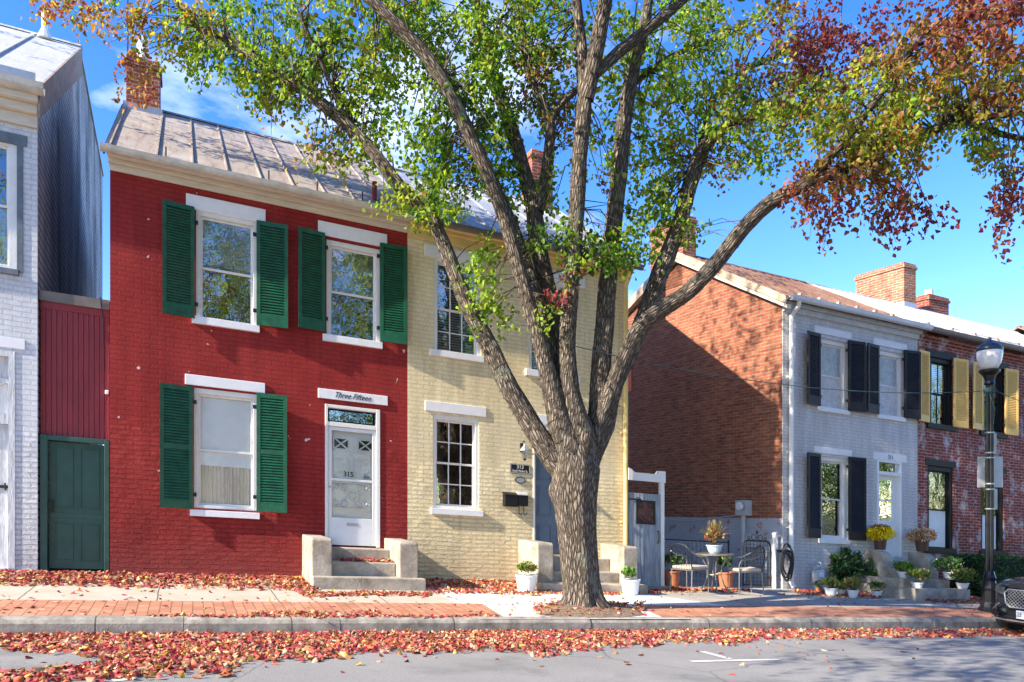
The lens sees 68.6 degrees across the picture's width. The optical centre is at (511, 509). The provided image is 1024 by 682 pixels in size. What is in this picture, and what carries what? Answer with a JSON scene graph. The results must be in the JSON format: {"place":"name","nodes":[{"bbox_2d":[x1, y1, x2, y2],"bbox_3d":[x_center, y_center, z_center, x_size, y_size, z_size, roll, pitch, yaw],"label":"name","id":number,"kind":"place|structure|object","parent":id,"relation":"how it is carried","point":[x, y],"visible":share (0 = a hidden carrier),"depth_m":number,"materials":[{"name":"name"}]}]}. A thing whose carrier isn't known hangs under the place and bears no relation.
{"place":"outdoors","nodes":[
{"label":"outdoors","id":0,"kind":"place"},
{"bbox_2d":[0,574,455,602],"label":"pavement","id":1,"kind":"structure","parent":0,"point":[95,592],"depth_m":9.73,"materials":[{"name":"concrete"}]},
{"bbox_2d":[302,534,425,590],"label":"front steps","id":2,"kind":"structure","parent":1,"relation":"on","point":[324,566],"depth_m":11.52,"materials":[{"name":"concrete"}]},
{"bbox_2d":[339,556,392,562],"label":"fallen leaves","id":3,"kind":"object","parent":2,"relation":"on","point":[365,559],"visible":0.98,"depth_m":11.76,"materials":[{"name":"red plant"}]},
{"bbox_2d":[0,599,501,615],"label":"brick paving","id":4,"kind":"structure","parent":0,"point":[97,607],"depth_m":8.85,"materials":[{"name":"red brick"}]},
{"bbox_2d":[48,545,772,587],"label":"side yard paving","id":5,"kind":"structure","parent":0,"point":[702,578],"depth_m":15.98,"materials":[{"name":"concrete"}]},
{"bbox_2d":[0,8,103,572],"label":"row house","id":6,"kind":"structure","parent":5,"relation":"on","point":[51,202],"depth_m":10.51,"materials":[{"name":"white brick"}]},
{"bbox_2d":[0,337,24,568],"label":"door","id":7,"kind":"structure","parent":6,"relation":"in","point":[7,358],"depth_m":10.39,"materials":[{"name":"white wood"}]},
{"bbox_2d":[0,130,26,275],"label":"window","id":8,"kind":"structure","parent":6,"relation":"in","point":[9,141],"depth_m":10.42,"materials":[{"name":"white paint"}]},
{"bbox_2d":[39,290,109,571],"bbox_3d":[-6.362,-1.053,10.975,0.878,4.090,0.577,0,0,-24],"label":"passage front","id":9,"kind":"object","parent":5,"relation":"on","point":[75,368],"visible":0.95,"depth_m":10.79,"materials":[{"name":"red paint"}]},
{"bbox_2d":[100,0,414,577],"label":"row house","id":10,"kind":"structure","parent":5,"relation":"on","point":[258,336],"depth_m":11.69,"materials":[{"name":"red brick"}]},
{"bbox_2d":[185,374,264,518],"bbox_3d":[-4.411,-0.948,11.552,1.147,2.191,0.215,0,0,-24],"label":"window","id":11,"kind":"structure","parent":10,"relation":"in","point":[224,421],"depth_m":11.58,"materials":[{"name":"white paint"}]},
{"bbox_2d":[186,193,265,332],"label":"window","id":12,"kind":"structure","parent":10,"relation":"in","point":[225,240],"depth_m":11.58,"materials":[{"name":"white paint"}]},
{"bbox_2d":[318,220,386,348],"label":"window","id":13,"kind":"structure","parent":10,"relation":"in","point":[352,271],"depth_m":12.42,"materials":[{"name":"white paint"}]},
{"bbox_2d":[318,388,387,547],"bbox_3d":[-2.652,-0.662,12.407,1.137,2.589,0.370,0,0,-24],"label":"door","id":14,"kind":"structure","parent":10,"relation":"in","point":[352,444],"depth_m":12.34,"materials":[{"name":"white paint"}]},
{"bbox_2d":[365,148,643,581],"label":"row house","id":15,"kind":"structure","parent":5,"relation":"on","point":[464,427],"depth_m":13.24,"materials":[{"name":"beige brick"}]},
{"bbox_2d":[438,482,444,500],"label":"potted plant","id":16,"kind":"object","parent":15,"relation":"in","point":[440,489],"visible":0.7,"depth_m":13.02,"materials":[{"name":"green plant"}]},
{"bbox_2d":[446,486,455,503],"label":"potted plant","id":17,"kind":"object","parent":15,"relation":"in","point":[452,497],"visible":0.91,"depth_m":13.13,"materials":[{"name":"green plant"}]},
{"bbox_2d":[424,244,483,362],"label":"window","id":18,"kind":"structure","parent":15,"relation":"in","point":[451,333],"depth_m":13.08,"materials":[{"name":"white paint"}]},
{"bbox_2d":[425,400,485,516],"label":"window","id":19,"kind":"structure","parent":15,"relation":"in","point":[455,439],"depth_m":13.16,"materials":[{"name":"white paint"}]},
{"bbox_2d":[461,484,470,504],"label":"potted plant","id":20,"kind":"object","parent":15,"relation":"in","point":[463,494],"visible":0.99,"depth_m":13.24,"materials":[{"name":"green plant"}]},
{"bbox_2d":[502,492,518,506],"bbox_3d":[-0.027,-0.186,13.337,0.269,0.276,0.128,0,0,-24],"label":"mailbox","id":21,"kind":"object","parent":15,"relation":"attached to","point":[510,499],"visible":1,"depth_m":13.29,"materials":[{"name":"black paint"}]},
{"bbox_2d":[510,463,529,473],"bbox_3d":[0.144,-0.735,13.472,0.384,0.192,0.016,0,0,-24],"label":"address plaque","id":22,"kind":"object","parent":15,"relation":"attached to","point":[520,468],"visible":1,"depth_m":13.47,"materials":[{"name":"black paint"}]},
{"bbox_2d":[515,477,525,483],"bbox_3d":[0.148,-0.530,13.473,0.210,0.124,0.019,0,0,-24],"label":"plaque","id":23,"kind":"object","parent":15,"relation":"attached to","point":[520,480],"visible":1,"depth_m":13.46,"materials":[{"name":"black metal"}]},
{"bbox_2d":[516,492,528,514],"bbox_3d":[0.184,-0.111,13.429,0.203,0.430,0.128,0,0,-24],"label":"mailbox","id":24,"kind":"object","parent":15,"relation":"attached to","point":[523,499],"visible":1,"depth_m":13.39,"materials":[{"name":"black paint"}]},
{"bbox_2d":[520,441,528,460],"bbox_3d":[0.215,-1.058,13.395,0.180,0.367,0.217,0,0,-24],"label":"wall lantern","id":25,"kind":"object","parent":15,"relation":"attached to","point":[523,448],"depth_m":13.36,"materials":[{"name":"white glass"}]},
{"bbox_2d":[533,414,559,554],"bbox_3d":[0.713,-0.448,13.941,1.212,2.601,0.418,0,0,-24],"label":"door","id":26,"kind":"structure","parent":15,"relation":"in","point":[544,519],"depth_m":13.77,"materials":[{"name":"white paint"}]},
{"bbox_2d":[525,266,584,382],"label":"window","id":27,"kind":"structure","parent":15,"relation":"in","point":[532,371],"depth_m":13.75,"materials":[{"name":"white paint"}]},
{"bbox_2d":[628,468,665,585],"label":"garden gate","id":28,"kind":"structure","parent":15,"relation":"attached to","point":[646,525],"depth_m":14.59,"materials":[{"name":"grey wood"}]},
{"bbox_2d":[636,500,654,524],"bbox_3d":[2.596,0.051,14.574,0.437,0.489,0.030,0,0,-24],"label":"barred window","id":29,"kind":"structure","parent":28,"relation":"in","point":[637,504],"depth_m":14.54,"materials":[{"name":"black metal"}]},
{"bbox_2d":[664,552,682,585],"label":"potted plant","id":30,"kind":"object","parent":5,"relation":"on","point":[675,577],"visible":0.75,"depth_m":14.84,"materials":[{"name":"green plant"}]},
{"bbox_2d":[664,539,728,583],"bbox_3d":[3.735,1.122,15.547,1.924,1.191,0.040,0,0,-24],"label":"wire fence","id":31,"kind":"object","parent":5,"relation":"on","point":[694,556],"visible":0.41,"depth_m":15.56,"materials":[{"name":"metal"}]},
{"bbox_2d":[717,556,734,587],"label":"potted plant","id":32,"kind":"object","parent":5,"relation":"on","point":[720,560],"visible":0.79,"depth_m":15.37,"materials":[{"name":"green plant"}]},
{"bbox_2d":[772,532,776,588],"bbox_3d":[5.573,1.094,15.926,0.110,1.251,0.105,0,0,-24],"label":"fence post","id":33,"kind":"object","parent":5,"relation":"on","point":[774,534],"visible":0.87,"depth_m":15.89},
{"bbox_2d":[742,531,771,586],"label":"iron gate","id":34,"kind":"structure","parent":33,"relation":"attached to","point":[753,548],"depth_m":15.78,"materials":[{"name":"black metal"}]},
{"bbox_2d":[628,216,933,589],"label":"row house","id":35,"kind":"structure","parent":5,"relation":"on","point":[813,475],"depth_m":17.02,"materials":[{"name":"red brick"}]},
{"bbox_2d":[665,500,758,582],"bbox_3d":[4.245,0.722,18.122,0.228,1.866,4.082,0,0,-32],"label":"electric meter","id":36,"kind":"object","parent":35,"relation":"attached to","point":[743,509],"visible":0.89,"depth_m":16.68,"materials":[{"name":"grey paint"}]},
{"bbox_2d":[777,543,793,581],"bbox_3d":[5.769,1.109,15.792,0.327,0.818,0.262,0,0,-24],"label":"garden hose","id":37,"kind":"object","parent":35,"relation":"attached to","point":[782,551],"visible":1,"depth_m":15.75,"materials":[{"name":"rubber"}]},
{"bbox_2d":[809,561,824,589],"bbox_3d":[6.554,1.427,16.114,0.260,0.618,0.268,0,0,-24],"label":"gas meter","id":38,"kind":"object","parent":35,"relation":"attached to","point":[818,574],"visible":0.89,"depth_m":16.03,"materials":[{"name":"grey paint"}]},
{"bbox_2d":[814,325,851,414],"bbox_3d":[7.040,-3.055,16.555,1.102,1.905,0.195,0,0,-24],"label":"window","id":39,"kind":"structure","parent":35,"relation":"in","point":[833,353],"depth_m":16.64,"materials":[{"name":"white paint"}]},
{"bbox_2d":[814,446,851,543],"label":"window","id":40,"kind":"structure","parent":35,"relation":"in","point":[829,499],"depth_m":16.75,"materials":[{"name":"white paint"}]},
{"bbox_2d":[873,338,906,421],"bbox_3d":[8.657,-2.964,17.262,1.085,1.871,0.195,0,0,-24],"label":"window","id":41,"kind":"structure","parent":35,"relation":"in","point":[890,363],"depth_m":17.35,"materials":[{"name":"white paint"}]},
{"bbox_2d":[873,452,906,556],"bbox_3d":[8.590,-0.112,17.415,1.054,2.407,0.472,0,0,-24],"label":"door","id":42,"kind":"structure","parent":35,"relation":"in","point":[889,466],"depth_m":17.34,"materials":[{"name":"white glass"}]},
{"bbox_2d":[1003,325,1023,354],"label":"row house","id":43,"kind":"structure","parent":5,"relation":"on","point":[1019,329],"depth_m":24.05,"materials":[{"name":"red brick"}]},
{"bbox_2d":[0,628,1023,681],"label":"road","id":44,"kind":"structure","parent":0,"point":[992,658],"depth_m":7.41,"materials":[{"name":"grey asphalt"}]},
{"bbox_2d":[111,678,135,680],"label":"parking marking","id":45,"kind":"object","parent":44,"relation":"on","point":[120,679],"visible":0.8,"depth_m":5.55,"materials":[{"name":"white paint"}]},
{"bbox_2d":[0,626,1023,681],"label":"fallen leaves","id":46,"kind":"object","parent":44,"relation":"on","point":[130,653],"visible":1,"depth_m":7.63,"materials":[{"name":"red plant"}]},
{"bbox_2d":[692,651,778,661],"bbox_3d":[2.261,1.597,8.217,1.138,0.068,0.674,0,0,-24],"label":"parking marking","id":47,"kind":"object","parent":44,"relation":"on","point":[727,658],"visible":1,"depth_m":8.04,"materials":[{"name":"white paint"}]},
{"bbox_2d":[990,576,1023,629],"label":"parked car","id":48,"kind":"object","parent":44,"relation":"on","point":[1007,610],"visible":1,"depth_m":12.17,"materials":[{"name":"grey paint"}]},
{"bbox_2d":[0,0,1023,329],"label":"sky","id":49,"kind":"structure","parent":0,"point":[959,265],"materials":[{"name":"blue"}]},
{"bbox_2d":[427,582,726,605],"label":"pale pavement","id":50,"kind":"structure","parent":0,"point":[488,598],"depth_m":11.87,"materials":[{"name":"concrete"}]},
{"bbox_2d":[515,560,537,591],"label":"potted plant","id":51,"kind":"object","parent":50,"relation":"on","point":[525,582],"visible":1,"depth_m":12.34,"materials":[{"name":"green plant"}]},
{"bbox_2d":[518,539,647,592],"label":"front steps","id":52,"kind":"structure","parent":50,"relation":"on","point":[614,560],"depth_m":13.30,"materials":[{"name":"concrete"}]},
{"bbox_2d":[621,565,640,594],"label":"potted plant","id":53,"kind":"object","parent":50,"relation":"on","point":[630,586],"visible":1,"depth_m":12.98,"materials":[{"name":"green plant"}]},
{"bbox_2d":[483,604,689,618],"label":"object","id":54,"kind":"object","parent":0,"point":[523,609],"visible":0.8,"depth_m":10.48,"materials":[{"name":"concrete"}]},
{"bbox_2d":[535,601,642,616],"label":"tree pit soil","id":55,"kind":"object","parent":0,"point":[610,612],"visible":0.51,"depth_m":10.51,"materials":[{"name":"brown soil"}]},
{"bbox_2d":[20,0,1023,607],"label":"street tree","id":56,"kind":"object","parent":55,"relation":"on","point":[876,144],"visible":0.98,"depth_m":11.03,"materials":[{"name":"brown plant"}]},
{"bbox_2d":[438,133,746,469],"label":"string lights","id":57,"kind":"object","parent":56,"relation":"attached to","point":[576,316],"visible":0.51,"depth_m":10.90,"materials":[{"name":"black plastic"}]},
{"bbox_2d":[575,346,1023,402],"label":"overhead cable","id":58,"kind":"object","parent":56,"relation":"hanging from","point":[792,385],"visible":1,"depth_m":12.40,"materials":[{"name":"black rubber"}]},
{"bbox_2d":[640,586,979,607],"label":"worn pavement","id":59,"kind":"structure","parent":0,"point":[771,597],"depth_m":14.24,"materials":[{"name":"concrete"}]},
{"bbox_2d":[0,568,980,618],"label":"fallen leaves","id":60,"kind":"object","parent":59,"relation":"on","point":[124,578],"visible":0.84,"depth_m":10.68,"materials":[{"name":"red plant"}]},
{"bbox_2d":[669,543,708,594],"bbox_3d":[3.275,1.079,13.933,0.572,0.932,0.524,0,0,-39],"label":"patio chair","id":61,"kind":"object","parent":59,"relation":"on","point":[691,567],"visible":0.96,"depth_m":13.85,"materials":[{"name":"brown metal"}]},
{"bbox_2d":[696,552,733,592],"bbox_3d":[3.909,1.216,14.491,0.720,0.744,0.720,0,0,-24],"label":"bistro table","id":62,"kind":"object","parent":59,"relation":"on","point":[717,555],"visible":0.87,"depth_m":14.47,"materials":[{"name":"grey metal"}]},
{"bbox_2d":[700,520,730,553],"bbox_3d":[3.950,0.508,14.479,0.635,0.670,0.561,0,0,-24],"label":"potted plant","id":63,"kind":"object","parent":62,"relation":"on","point":[713,533],"visible":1,"depth_m":14.40,"materials":[{"name":"orange plant"}]},
{"bbox_2d":[727,546,764,595],"bbox_3d":[4.502,1.155,14.387,0.572,0.932,0.523,0,0,-9],"label":"patio chair","id":64,"kind":"object","parent":59,"relation":"on","point":[750,569],"visible":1,"depth_m":14.21,"materials":[{"name":"brown metal"}]},
{"bbox_2d":[813,580,823,592],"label":"potted plant","id":65,"kind":"object","parent":59,"relation":"on","point":[819,588],"visible":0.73,"depth_m":15.62,"materials":[{"name":"green plant"}]},
{"bbox_2d":[815,574,847,596],"bbox_3d":[6.456,1.531,15.133,0.642,0.435,0.634,0,0,-24],"label":"potted plant","id":66,"kind":"object","parent":59,"relation":"on","point":[831,582],"visible":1,"depth_m":15.07,"materials":[{"name":"green plant"}]},
{"bbox_2d":[836,582,846,595],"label":"potted plant","id":67,"kind":"object","parent":59,"relation":"on","point":[840,591],"visible":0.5,"depth_m":15.42,"materials":[{"name":"green plant"}]},
{"bbox_2d":[828,546,868,584],"bbox_3d":[7.372,1.286,16.589,1.228,1.042,0.695,0,0,-24],"label":"shrub","id":68,"kind":"object","parent":59,"relation":"on","point":[850,565],"visible":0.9,"depth_m":16.39,"materials":[{"name":"green plant"}]},
{"bbox_2d":[838,575,870,597],"bbox_3d":[6.913,1.559,15.172,0.669,0.444,0.610,0,0,41],"label":"potted plant","id":69,"kind":"object","parent":59,"relation":"on","point":[852,582],"visible":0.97,"depth_m":15.12,"materials":[{"name":"green plant"}]},
{"bbox_2d":[863,557,877,575],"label":"shrub","id":70,"kind":"object","parent":59,"relation":"on","point":[872,572],"visible":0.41,"depth_m":16.62,"materials":[{"name":"green plant"}]},
{"bbox_2d":[866,580,885,597],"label":"potted plant","id":71,"kind":"object","parent":59,"relation":"on","point":[875,585],"visible":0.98,"depth_m":15.55,"materials":[{"name":"green plant"}]},
{"bbox_2d":[788,262,1023,587],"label":"row house","id":72,"kind":"structure","parent":59,"relation":"on","point":[950,450],"depth_m":18.41,"materials":[{"name":"red brick"}]},
{"bbox_2d":[925,348,956,431],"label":"window","id":73,"kind":"structure","parent":72,"relation":"in","point":[938,359],"depth_m":18.07,"materials":[{"name":"black glass"}]},
{"bbox_2d":[925,458,956,553],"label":"window","id":74,"kind":"structure","parent":72,"relation":"in","point":[940,520],"depth_m":18.07,"materials":[{"name":"black paint"}]},
{"bbox_2d":[979,468,1007,556],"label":"window","id":75,"kind":"structure","parent":72,"relation":"in","point":[998,517],"depth_m":18.84,"materials":[{"name":"black paint"}]},
{"bbox_2d":[979,362,1008,438],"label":"window","id":76,"kind":"structure","parent":72,"relation":"in","point":[999,431],"depth_m":18.85,"materials":[{"name":"black paint"}]},
{"bbox_2d":[855,550,969,600],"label":"front steps","id":77,"kind":"structure","parent":59,"relation":"on","point":[934,587],"depth_m":16.25,"materials":[{"name":"concrete"}]},
{"bbox_2d":[866,524,896,549],"bbox_3d":[8.217,0.600,16.750,0.653,0.583,0.646,0,0,-24],"label":"potted plant","id":78,"kind":"object","parent":77,"relation":"on","point":[877,533],"visible":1,"depth_m":16.63,"materials":[{"name":"yellow plant"}]},
{"bbox_2d":[893,561,914,578],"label":"potted plant","id":79,"kind":"object","parent":77,"relation":"on","point":[903,566],"visible":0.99,"depth_m":15.96,"materials":[{"name":"green plant"}]},
{"bbox_2d":[904,568,931,587],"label":"potted plant","id":80,"kind":"object","parent":77,"relation":"on","point":[921,574],"visible":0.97,"depth_m":15.65,"materials":[{"name":"green plant"}]},
{"bbox_2d":[906,527,937,550],"bbox_3d":[9.455,0.672,17.290,0.652,0.564,0.653,0,0,-24],"label":"potted plant","id":81,"kind":"object","parent":77,"relation":"on","point":[923,537],"visible":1,"depth_m":17.17,"materials":[{"name":"beige plant"}]},
{"bbox_2d":[931,556,964,579],"bbox_3d":[9.725,1.284,16.642,0.690,0.522,0.761,0,0,-24],"label":"potted plant","id":82,"kind":"object","parent":77,"relation":"on","point":[944,562],"visible":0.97,"depth_m":16.59,"materials":[{"name":"green plant"}]},
{"bbox_2d":[947,565,980,588],"bbox_3d":[9.789,1.467,16.316,0.637,0.522,0.702,0,0,17],"label":"potted plant","id":83,"kind":"object","parent":77,"relation":"on","point":[963,573],"visible":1,"depth_m":16.21,"materials":[{"name":"green plant"}]},
{"bbox_2d":[950,552,1023,596],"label":"hedge","id":84,"kind":"object","parent":59,"relation":"on","point":[1007,567],"visible":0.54,"depth_m":17.52,"materials":[{"name":"green plant"}]},
{"bbox_2d":[635,605,993,616],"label":"brick paving","id":85,"kind":"structure","parent":0,"point":[752,611],"depth_m":12.46,"materials":[{"name":"red brick"}]},
{"bbox_2d":[975,337,1003,612],"bbox_3d":[9.207,-0.680,14.460,0.463,5.292,0.463,0,0,-24],"label":"street lamp","id":86,"kind":"object","parent":85,"relation":"on","point":[989,354],"visible":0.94,"depth_m":14.40,"materials":[{"name":"black metal"}]},
{"bbox_2d":[985,432,993,508],"bbox_3d":[9.207,-0.752,14.460,0.158,1.489,0.158,0,0,-24],"label":"sign strap","id":87,"kind":"object","parent":86,"relation":"attached to","point":[989,457],"visible":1,"depth_m":14.39,"materials":[{"name":"metal"}]},
{"bbox_2d":[983,388,995,423],"bbox_3d":[9.211,-1.989,14.451,0.211,0.701,0.228,0,0,-24],"label":"cable tie","id":88,"kind":"object","parent":86,"relation":"attached to","point":[991,398],"visible":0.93,"depth_m":14.40,"materials":[{"name":"black plastic"}]},
{"bbox_2d":[977,457,1002,486],"bbox_3d":[9.289,-0.733,14.570,0.492,0.598,0.012,0,0,0],"label":"street sign","id":89,"kind":"object","parent":86,"relation":"attached to","point":[998,471],"visible":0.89,"depth_m":14.56,"materials":[{"name":"metal"}]},
{"bbox_2d":[994,433,995,453],"bbox_3d":[9.332,-1.282,14.511,0.077,0.405,0.012,0,0,0],"label":"street sign","id":90,"kind":"object","parent":86,"relation":"attached to","point":[994,443],"visible":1,"depth_m":14.51,"materials":[{"name":"metal"}]},
{"bbox_2d":[994,489,996,509],"bbox_3d":[9.341,-0.202,14.511,0.096,0.405,0.012,0,0,0],"label":"street sign","id":91,"kind":"object","parent":86,"relation":"attached to","point":[995,499],"visible":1,"depth_m":14.51,"materials":[{"name":"metal"}]},
{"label":"paving bed","id":92,"kind":"structure","parent":0,"visible":0},
{"bbox_2d":[0,616,1000,634],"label":"kerb","id":93,"kind":"structure","parent":92,"relation":"on","point":[91,624],"depth_m":9.21,"materials":[{"name":"concrete"}]}
]}

